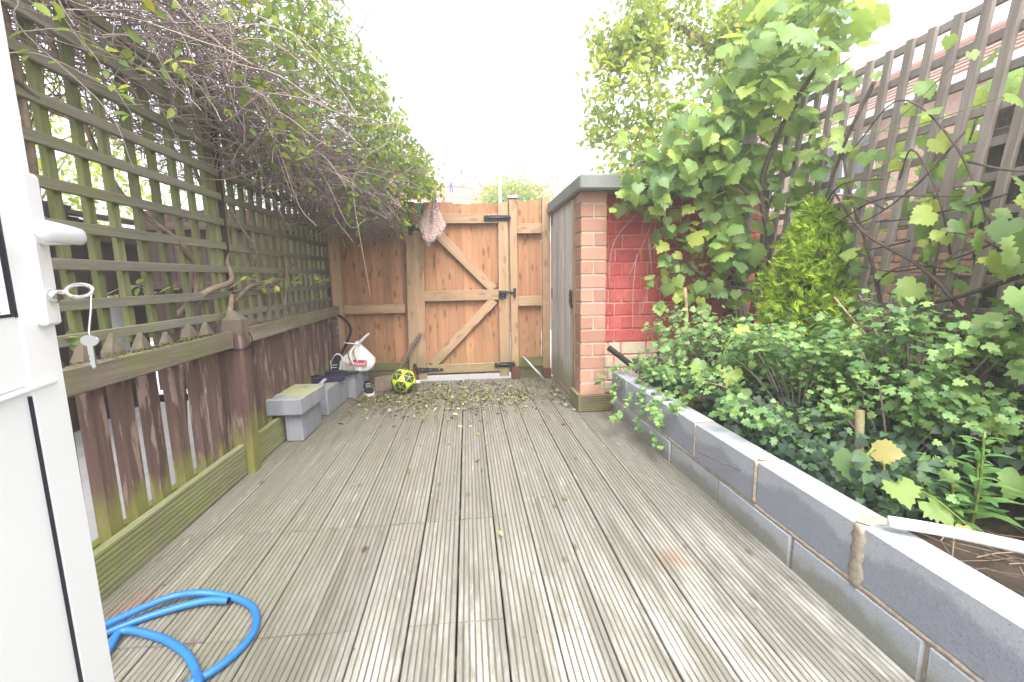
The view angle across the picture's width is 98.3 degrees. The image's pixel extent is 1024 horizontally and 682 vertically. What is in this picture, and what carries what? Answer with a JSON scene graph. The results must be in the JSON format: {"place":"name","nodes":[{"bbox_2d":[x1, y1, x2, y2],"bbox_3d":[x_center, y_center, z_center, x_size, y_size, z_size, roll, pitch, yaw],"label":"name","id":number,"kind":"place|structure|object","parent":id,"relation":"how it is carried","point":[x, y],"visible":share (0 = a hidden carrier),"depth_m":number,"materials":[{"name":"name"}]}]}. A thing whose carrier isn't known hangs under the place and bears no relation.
{"place":"outdoors","nodes":[
{"label":"outdoors","id":0,"kind":"place"},
{"bbox_2d":[74,400,233,541],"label":"gravel yard","id":1,"kind":"structure","parent":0,"point":[91,519],"depth_m":2.83,"materials":[{"name":"grey gravel"}]},
{"bbox_2d":[42,200,73,359],"bbox_3d":[-3.098,-0.027,2.269,0.514,1.743,1.560,-2,8,-6],"label":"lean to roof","id":2,"kind":"object","parent":1,"relation":"on","point":[47,215],"visible":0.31,"depth_m":2.91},
{"bbox_2d":[45,209,150,431],"bbox_3d":[-3.295,-0.026,2.533,0.100,1.692,3.460,-2,8,-6],"label":"board fence","id":3,"kind":"object","parent":1,"relation":"on","point":[81,252],"visible":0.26,"depth_m":3.66,"materials":[{"name":"wood"}]},
{"bbox_2d":[61,301,339,549],"bbox_3d":[-1.462,0.328,2.274,0.174,0.956,3.980,-2,8,-6],"label":"picket fence","id":4,"kind":"object","parent":1,"relation":"on","point":[250,364],"visible":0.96,"depth_m":1.93,"materials":[{"name":"brown wood"}]},
{"bbox_2d":[338,314,351,354],"bbox_3d":[-1.575,0.090,4.188,0.129,0.685,0.103,-2,8,-6],"label":"bent pipe","id":5,"kind":"object","parent":4,"relation":"attached to","point":[350,331],"visible":0.71,"depth_m":4.18,"materials":[{"name":"black rubber"}]},
{"bbox_2d":[197,82,235,310],"bbox_3d":[-1.592,-0.234,2.479,0.050,2.250,0.050,-2,8,-6],"label":"trellis post","id":6,"kind":"object","parent":1,"relation":"on","point":[221,209],"visible":0.08,"depth_m":2.40,"materials":[{"name":"green wood"}]},
{"bbox_2d":[1,0,231,351],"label":"lattice trellis","id":7,"kind":"object","parent":6,"relation":"attached to","point":[65,264],"visible":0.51,"depth_m":1.69,"materials":[{"name":"wood"}]},
{"bbox_2d":[214,99,330,317],"bbox_3d":[-1.672,-0.827,3.294,0.042,1.200,1.740,-2,8,-6],"label":"lattice trellis","id":8,"kind":"object","parent":6,"relation":"attached to","point":[236,249],"visible":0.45,"depth_m":2.94,"materials":[{"name":"green wood"}]},
{"bbox_2d":[0,0,490,423],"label":"climbing honeysuckle","id":9,"kind":"object","parent":1,"relation":"on","point":[342,185],"visible":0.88,"depth_m":2.37,"materials":[{"name":"green plant"}]},
{"bbox_2d":[108,296,130,352],"bbox_3d":[-1.601,-0.008,1.795,0.056,0.349,0.122,-2,8,-6],"label":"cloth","id":10,"kind":"object","parent":9,"relation":"hanging from","point":[117,319],"visible":0.18,"depth_m":1.78,"materials":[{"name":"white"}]},
{"bbox_2d":[150,302,550,659],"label":"ground","id":11,"kind":"structure","parent":0,"point":[160,397],"depth_m":2.03,"materials":[{"name":"grey"}]},
{"bbox_2d":[19,64,183,225],"bbox_3d":[-4.147,-0.751,2.939,1.816,3.252,5.547,-2,8,-6],"label":"leafy shrub","id":12,"kind":"object","parent":11,"relation":"on","point":[75,200],"visible":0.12,"depth_m":4.23,"materials":[{"name":"green plant"}]},
{"bbox_2d":[497,107,500,201],"bbox_3d":[-0.287,-3.150,11.165,0.057,5.170,0.118,-2,8,-6],"label":"washing pole","id":13,"kind":"object","parent":11,"relation":"on","point":[498,126],"visible":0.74,"depth_m":10.95,"materials":[{"name":"white metal"}]},
{"bbox_2d":[474,169,553,217],"bbox_3d":[0.000,-3.488,15.756,2.998,4.899,2.813,-8,11,-41],"label":"distant tree","id":14,"kind":"object","parent":11,"relation":"on","point":[507,189],"visible":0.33,"depth_m":14.99,"materials":[{"name":"green plant"}]},
{"bbox_2d":[539,0,848,173],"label":"apple tree","id":15,"kind":"object","parent":11,"relation":"on","point":[639,44],"visible":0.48,"depth_m":4.24,"materials":[{"name":"green plant"}]},
{"bbox_2d":[757,206,977,381],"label":"neighbour wall","id":16,"kind":"structure","parent":11,"relation":"on","point":[896,259],"depth_m":3.17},
{"bbox_2d":[852,67,1023,333],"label":"tree","id":17,"kind":"object","parent":11,"relation":"on","point":[937,174],"visible":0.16,"depth_m":2.33,"materials":[{"name":"green plant"}]},
{"bbox_2d":[150,330,552,394],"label":"alley path","id":18,"kind":"structure","parent":0,"point":[434,378],"depth_m":4.75,"materials":[{"name":"concrete"}]},
{"bbox_2d":[144,209,331,396],"bbox_3d":[-2.635,-0.367,4.349,1.771,1.818,0.080,-2,8,-6],"label":"yard end fence","id":19,"kind":"object","parent":18,"relation":"on","point":[157,278],"visible":0.1,"depth_m":4.29,"materials":[{"name":"wood"}]},
{"bbox_2d":[297,184,567,301],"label":"terraced house","id":20,"kind":"structure","parent":0,"point":[460,195],"depth_m":22.36,"materials":[{"name":"tile"}]},
{"bbox_2d":[465,175,478,187],"bbox_3d":[-2.106,-8.283,23.468,0.700,0.975,0.500,-2,8,-6],"label":"chimney stack","id":21,"kind":"object","parent":20,"relation":"on","point":[471,183],"visible":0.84,"depth_m":23.23,"materials":[{"name":"brick"}]},
{"bbox_2d":[548,175,561,187],"bbox_3d":[2.320,-8.424,23.901,0.700,0.975,0.500,-2,8,-6],"label":"chimney stack","id":22,"kind":"object","parent":20,"relation":"on","point":[554,183],"visible":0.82,"depth_m":23.66,"materials":[{"name":"brick"}]},
{"bbox_2d":[101,376,914,681],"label":"deck","id":23,"kind":"structure","parent":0,"point":[648,601],"depth_m":1.57,"materials":[{"name":"grey wood"}]},
{"bbox_2d":[0,1,114,681],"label":"door","id":24,"kind":"structure","parent":23,"relation":"on","point":[52,626],"depth_m":0.64,"materials":[{"name":"white plastic"}]},
{"bbox_2d":[55,282,94,298],"bbox_3d":[-0.672,-0.077,0.681,0.049,0.026,0.014,-4,9,-21],"label":"key in lock","id":25,"kind":"object","parent":24,"relation":"attached to","point":[65,290],"visible":1,"depth_m":0.68,"materials":[{"name":"silver metal"}]},
{"bbox_2d":[80,295,98,368],"bbox_3d":[-0.650,-0.018,0.688,0.031,0.121,0.019,0,8,7],"label":"hanging key","id":26,"kind":"object","parent":25,"relation":"hanging from","point":[89,341],"visible":1,"depth_m":0.68,"materials":[{"name":"silver metal"}]},
{"bbox_2d":[93,444,246,601],"bbox_3d":[-1.345,0.773,1.388,0.028,0.165,1.985,-2,8,-5],"label":"skirting board","id":27,"kind":"object","parent":23,"relation":"on","point":[125,553],"visible":0.51,"depth_m":1.73,"materials":[{"name":"wood"}]},
{"bbox_2d":[105,589,259,681],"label":"garden hose","id":28,"kind":"object","parent":23,"relation":"on","point":[183,651],"visible":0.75,"depth_m":1.32,"materials":[{"name":"blue"}]},
{"bbox_2d":[258,416,286,460],"bbox_3d":[-1.536,0.485,3.381,0.027,0.165,1.830,-2,8,-5],"label":"skirting board","id":29,"kind":"object","parent":23,"relation":"on","point":[272,435],"depth_m":2.68,"materials":[{"name":"wood"}]},
{"bbox_2d":[284,402,321,440],"bbox_3d":[-1.416,0.531,3.019,0.108,0.186,0.364,-2,8,-5],"label":"concrete block","id":30,"kind":"object","parent":23,"relation":"on","point":[305,425],"depth_m":2.86,"materials":[{"name":"grey concrete"}]},
{"bbox_2d":[266,384,325,415],"bbox_3d":[-1.439,0.388,2.976,0.218,0.106,0.421,-1,8,-3],"label":"concrete block","id":31,"kind":"object","parent":30,"relation":"on","point":[298,399],"depth_m":2.83,"materials":[{"name":"grey concrete"}]},
{"bbox_2d":[320,377,346,414],"bbox_3d":[-1.468,0.438,3.590,0.113,0.206,0.441,-1,8,-2],"label":"concrete block","id":32,"kind":"object","parent":23,"relation":"on","point":[334,398],"depth_m":3.51,"materials":[{"name":"grey concrete"}]},
{"bbox_2d":[311,374,344,383],"bbox_3d":[-1.512,0.301,3.602,0.288,0.061,0.096,-5,17,-27],"label":"shoe","id":33,"kind":"object","parent":32,"relation":"on","point":[316,379],"visible":0.87,"depth_m":3.58,"materials":[{"name":"blue fabric"}]},
{"bbox_2d":[343,370,368,397],"bbox_3d":[-1.438,0.367,4.030,0.150,0.217,0.362,-1,8,0],"label":"concrete block","id":34,"kind":"object","parent":23,"relation":"on","point":[355,384],"depth_m":3.87,"materials":[{"name":"grey concrete"}]},
{"bbox_2d":[325,369,359,375],"bbox_3d":[-1.462,0.266,3.815,0.278,0.056,0.096,-4,-3,-19],"label":"concrete slab","id":35,"kind":"object","parent":34,"relation":"on","point":[331,372],"visible":0.96,"depth_m":3.77,"materials":[{"name":"grey concrete"}]},
{"bbox_2d":[330,353,342,369],"bbox_3d":[-1.563,0.242,3.920,0.096,0.278,0.080,0,-14,4],"label":"shoe","id":36,"kind":"object","parent":35,"relation":"on","point":[337,361],"visible":0.56,"depth_m":3.94,"materials":[{"name":"black fabric"}]},
{"bbox_2d":[341,333,374,371],"bbox_3d":[-1.406,0.099,4.029,0.327,0.357,0.253,-2,8,-6],"label":"carrier bag","id":37,"kind":"object","parent":34,"relation":"on","point":[359,356],"visible":0.96,"depth_m":3.97,"materials":[{"name":"white plastic"}]},
{"bbox_2d":[327,205,408,383],"bbox_3d":[-1.355,-0.431,4.282,0.771,1.720,0.109,-2,8,-6],"label":"side fence panel","id":38,"kind":"object","parent":23,"relation":"on","point":[380,314],"visible":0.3,"depth_m":4.30,"materials":[{"name":"brown wood"}]},
{"bbox_2d":[363,381,374,396],"bbox_3d":[-1.304,0.429,4.011,0.096,0.095,0.258,-5,9,-23],"label":"shoe","id":39,"kind":"object","parent":23,"relation":"on","point":[368,389],"visible":0.97,"depth_m":3.96,"materials":[{"name":"black fabric"}]},
{"bbox_2d":[374,333,421,391],"bbox_3d":[-1.058,0.196,4.173,0.489,0.507,0.152,-6,9,-28],"label":"spade","id":40,"kind":"object","parent":23,"relation":"on","point":[382,383],"visible":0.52,"depth_m":4.14,"materials":[{"name":"brown wood"}]},
{"bbox_2d":[391,368,415,392],"bbox_3d":[-0.980,0.359,3.999,0.222,0.222,0.222,-2,8,-6],"label":"football","id":41,"kind":"object","parent":23,"relation":"on","point":[403,380],"visible":1,"depth_m":3.92,"materials":[{"name":"yellow plastic"}]},
{"bbox_2d":[405,201,419,379],"bbox_3d":[-0.975,-0.451,4.301,0.129,1.741,0.090,-2,8,-6],"label":"gate post","id":42,"kind":"object","parent":23,"relation":"on","point":[411,291],"visible":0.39,"depth_m":4.27,"materials":[{"name":"brown wood"}]},
{"bbox_3d":[-0.683,-3.372,7.323,1.524,3.469,7.482,-2,8,-6],"label":"washing line","id":43,"kind":"object","parent":42,"relation":"attached to","visible":0},
{"bbox_2d":[419,199,446,246],"bbox_3d":[-0.721,-1.073,4.027,0.251,0.443,0.078,4,8,-6],"label":"pink fleece","id":44,"kind":"object","parent":43,"relation":"hanging from","point":[432,224],"visible":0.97,"depth_m":4.01,"materials":[{"name":"fabric"}]},
{"bbox_2d":[338,377,595,553],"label":"fallen leaves","id":45,"kind":"object","parent":23,"relation":"on","point":[423,404],"visible":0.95,"depth_m":3.74,"materials":[{"name":"brown plant"}]},
{"bbox_2d":[111,383,835,656],"bbox_3d":[-0.307,0.633,2.801,2.212,0.014,3.315,-2,8,-6],"label":"deck debris","id":46,"kind":"object","parent":23,"relation":"on","point":[452,508],"visible":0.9,"depth_m":1.87,"materials":[{"name":"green plant"}]},
{"bbox_2d":[507,196,519,378],"bbox_3d":[0.018,-0.509,4.400,0.102,1.792,0.103,-2,8,-6],"label":"gate post","id":47,"kind":"object","parent":23,"relation":"on","point":[512,213],"visible":0.94,"depth_m":4.36,"materials":[{"name":"brown wood"}]},
{"bbox_2d":[408,202,515,378],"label":"gate","id":48,"kind":"structure","parent":47,"relation":"attached to","point":[463,291],"depth_m":4.35,"materials":[{"name":"brown wood"}]},
{"bbox_2d":[516,196,550,377],"bbox_3d":[0.216,-0.511,4.416,0.328,1.785,0.105,-2,8,-6],"label":"narrow fence panel","id":49,"kind":"object","parent":23,"relation":"on","point":[533,243],"visible":0.83,"depth_m":4.42,"materials":[{"name":"brown wood"}]},
{"bbox_2d":[522,356,545,380],"bbox_3d":[0.217,0.269,4.396,0.257,0.240,0.022,3,9,28],"label":"metal strip","id":50,"kind":"object","parent":23,"relation":"on","point":[534,368],"visible":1,"depth_m":4.39,"materials":[{"name":"silver metal"}]},
{"bbox_2d":[548,174,784,407],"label":"brick shed","id":51,"kind":"structure","parent":23,"relation":"on","point":[591,318],"depth_m":3.39,"materials":[{"name":"brick"}]},
{"bbox_2d":[552,199,572,390],"bbox_3d":[0.454,-0.411,3.978,0.051,1.615,0.952,-1,8,-3],"label":"door","id":52,"kind":"structure","parent":51,"relation":"in","point":[562,227],"depth_m":3.93,"materials":[{"name":"grey wood"}]},
{"bbox_2d":[570,387,610,411],"bbox_3d":[0.613,0.452,3.488,0.256,0.125,0.273,-2,8,-6],"label":"pier skirting","id":53,"kind":"object","parent":51,"relation":"attached to","point":[590,402],"visible":0.98,"depth_m":3.36,"materials":[{"name":"beige wood"}]},
{"bbox_2d":[612,371,1023,681],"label":"retaining wall","id":54,"kind":"structure","parent":23,"relation":"on","point":[915,608],"depth_m":1.28,"materials":[{"name":"grey concrete"}]},
{"bbox_2d":[606,345,633,368],"bbox_3d":[0.796,0.117,3.249,0.203,0.172,0.047,1,8,11],"label":"black pipe","id":55,"kind":"object","parent":54,"relation":"on","point":[618,355],"visible":0.9,"depth_m":3.23,"materials":[{"name":"black plastic"}]},
{"bbox_2d":[594,363,703,451],"bbox_3d":[0.847,0.384,2.825,0.490,0.351,0.988,-2,8,-6],"label":"trailing ivy","id":56,"kind":"object","parent":54,"relation":"hanging from","point":[674,407],"visible":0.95,"depth_m":2.64,"materials":[{"name":"green plant"}]},
{"bbox_2d":[887,515,1023,553],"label":"white pipe","id":57,"kind":"object","parent":54,"relation":"on","point":[986,539],"visible":1,"depth_m":1.15,"materials":[{"name":"white plastic"}]},
{"bbox_2d":[8,0,1011,248],"label":"sky","id":58,"kind":"structure","parent":0,"point":[457,61],"materials":[{"name":"white"}]},
{"bbox_2d":[661,381,1023,596],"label":"planting bed","id":59,"kind":"object","parent":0,"point":[997,525],"visible":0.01,"depth_m":1.36,"materials":[{"name":"soil"}]},
{"bbox_2d":[683,287,688,368],"bbox_3d":[1.248,-0.017,3.178,0.076,0.732,0.031,-5,9,-27],"label":"garden cane","id":60,"kind":"object","parent":59,"relation":"on","point":[685,297],"visible":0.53,"depth_m":3.12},
{"bbox_2d":[680,390,701,412],"bbox_3d":[1.062,0.369,2.620,0.132,0.135,0.132,-2,8,-6],"label":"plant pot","id":61,"kind":"object","parent":59,"relation":"on","point":[688,404],"visible":0.18,"depth_m":2.57,"materials":[{"name":"ceramic"}]},
{"bbox_2d":[636,295,762,401],"bbox_3d":[1.226,0.061,2.865,0.816,0.716,0.905,6,11,40],"label":"gooseberry bush","id":62,"kind":"object","parent":59,"relation":"on","point":[680,371],"visible":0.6,"depth_m":2.77,"materials":[{"name":"green plant"}]},
{"bbox_2d":[732,134,757,327],"bbox_3d":[1.761,-0.616,3.377,0.075,1.900,0.075,-2,8,-6],"label":"trellis post","id":63,"kind":"object","parent":59,"relation":"on","point":[751,139],"depth_m":3.31,"materials":[{"name":"wood"}]},
{"bbox_2d":[705,305,818,400],"bbox_3d":[1.483,0.124,2.634,0.631,0.649,0.739,2,9,18],"label":"gooseberry bush","id":64,"kind":"object","parent":59,"relation":"on","point":[752,379],"visible":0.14,"depth_m":2.60,"materials":[{"name":"green plant"}]},
{"bbox_2d":[691,307,918,445],"bbox_3d":[1.397,0.178,2.197,0.995,0.671,0.972,-2,8,-6],"label":"gooseberry bush","id":65,"kind":"object","parent":59,"relation":"on","point":[757,351],"visible":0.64,"depth_m":2.09,"materials":[{"name":"green plant"}]},
{"bbox_2d":[833,297,902,376],"bbox_3d":[1.656,-0.023,2.065,0.013,0.357,0.323,-5,9,-24],"label":"dead cane","id":66,"kind":"object","parent":65,"relation":"on","point":[845,310],"visible":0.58,"depth_m":2.11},
{"bbox_2d":[734,193,879,396],"bbox_3d":[1.759,-0.211,2.587,0.717,1.307,0.707,7,12,44],"label":"golden conifer","id":67,"kind":"object","parent":59,"relation":"on","point":[801,249],"visible":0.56,"depth_m":2.46,"materials":[{"name":"green plant"}]},
{"bbox_2d":[597,340,1023,521],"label":"ground ivy","id":68,"kind":"object","parent":59,"relation":"on","point":[818,449],"visible":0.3,"depth_m":1.65,"materials":[{"name":"green plant"}]},
{"bbox_2d":[609,0,1023,384],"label":"grape vine","id":69,"kind":"object","parent":59,"relation":"on","point":[715,147],"visible":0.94,"depth_m":2.65,"materials":[{"name":"green plant"}]},
{"bbox_2d":[690,324,1023,499],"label":"trailing vine shoot","id":70,"kind":"object","parent":59,"relation":"on","point":[1013,478],"visible":0.54,"depth_m":1.54,"materials":[{"name":"green plant"}]},
{"bbox_2d":[854,409,864,451],"bbox_3d":[1.346,0.428,1.718,0.049,0.332,0.030,3,9,28],"label":"garden stake","id":71,"kind":"object","parent":59,"relation":"on","point":[859,426],"visible":0.35,"depth_m":1.70,"materials":[{"name":"brown wood"}]},
{"bbox_2d":[753,0,1023,469],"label":"tall trellis","id":72,"kind":"object","parent":59,"relation":"on","point":[1006,64],"visible":0.33,"depth_m":1.97,"materials":[{"name":"brown wood"}]},
{"bbox_2d":[775,2,1023,331],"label":"wire netting","id":73,"kind":"object","parent":72,"relation":"attached to","point":[924,149],"visible":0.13,"depth_m":2.00,"materials":[{"name":"grey"}]},
{"bbox_2d":[774,278,1023,464],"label":"gooseberry bush","id":74,"kind":"object","parent":59,"relation":"on","point":[912,324],"visible":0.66,"depth_m":1.68,"materials":[{"name":"green plant"}]},
{"bbox_2d":[779,337,1023,503],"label":"gooseberry bush","id":75,"kind":"object","parent":59,"relation":"on","point":[897,403],"visible":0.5,"depth_m":1.67,"materials":[{"name":"green plant"}]},
{"bbox_2d":[830,439,978,531],"bbox_3d":[1.272,0.480,1.345,0.334,0.279,0.399,-2,8,-6],"label":"trailing vine shoot","id":76,"kind":"object","parent":59,"relation":"on","point":[905,491],"visible":0.68,"depth_m":1.42,"materials":[{"name":"green plant"}]},
{"bbox_2d":[917,427,1023,532],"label":"willow herb","id":77,"kind":"object","parent":59,"relation":"on","point":[976,510],"visible":0.73,"depth_m":1.38,"materials":[{"name":"green plant"}]},
{"bbox_2d":[918,523,1023,592],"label":"dry sticks","id":78,"kind":"object","parent":59,"relation":"on","point":[1000,572],"visible":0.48,"depth_m":1.25,"materials":[{"name":"brown wood"}]},
{"bbox_2d":[959,314,1023,452],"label":"gooseberry bush","id":79,"kind":"object","parent":59,"relation":"on","point":[1012,429],"visible":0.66,"depth_m":1.47,"materials":[{"name":"green plant"}]},
{"bbox_2d":[964,106,1023,466],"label":"board fence","id":80,"kind":"object","parent":59,"relation":"on","point":[1001,124],"visible":0.08,"depth_m":1.80,"materials":[{"name":"brown wood"}]},
{"bbox_2d":[757,12,1023,224],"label":"terraced house","id":81,"kind":"structure","parent":0,"point":[935,76],"depth_m":8.99,"materials":[{"name":"brick"}]},
{"bbox_2d":[822,130,876,193],"bbox_3d":[7.431,-3.866,9.850,0.115,1.200,1.400,-2,8,-6],"label":"window","id":82,"kind":"structure","parent":81,"relation":"in","point":[830,152],"depth_m":9.77,"materials":[{"name":"white paint"}]},
{"bbox_2d":[1009,494,1023,519],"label":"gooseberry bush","id":83,"kind":"object","parent":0,"point":[1020,518],"visible":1,"depth_m":1.32,"materials":[{"name":"green plant"}]}
]}

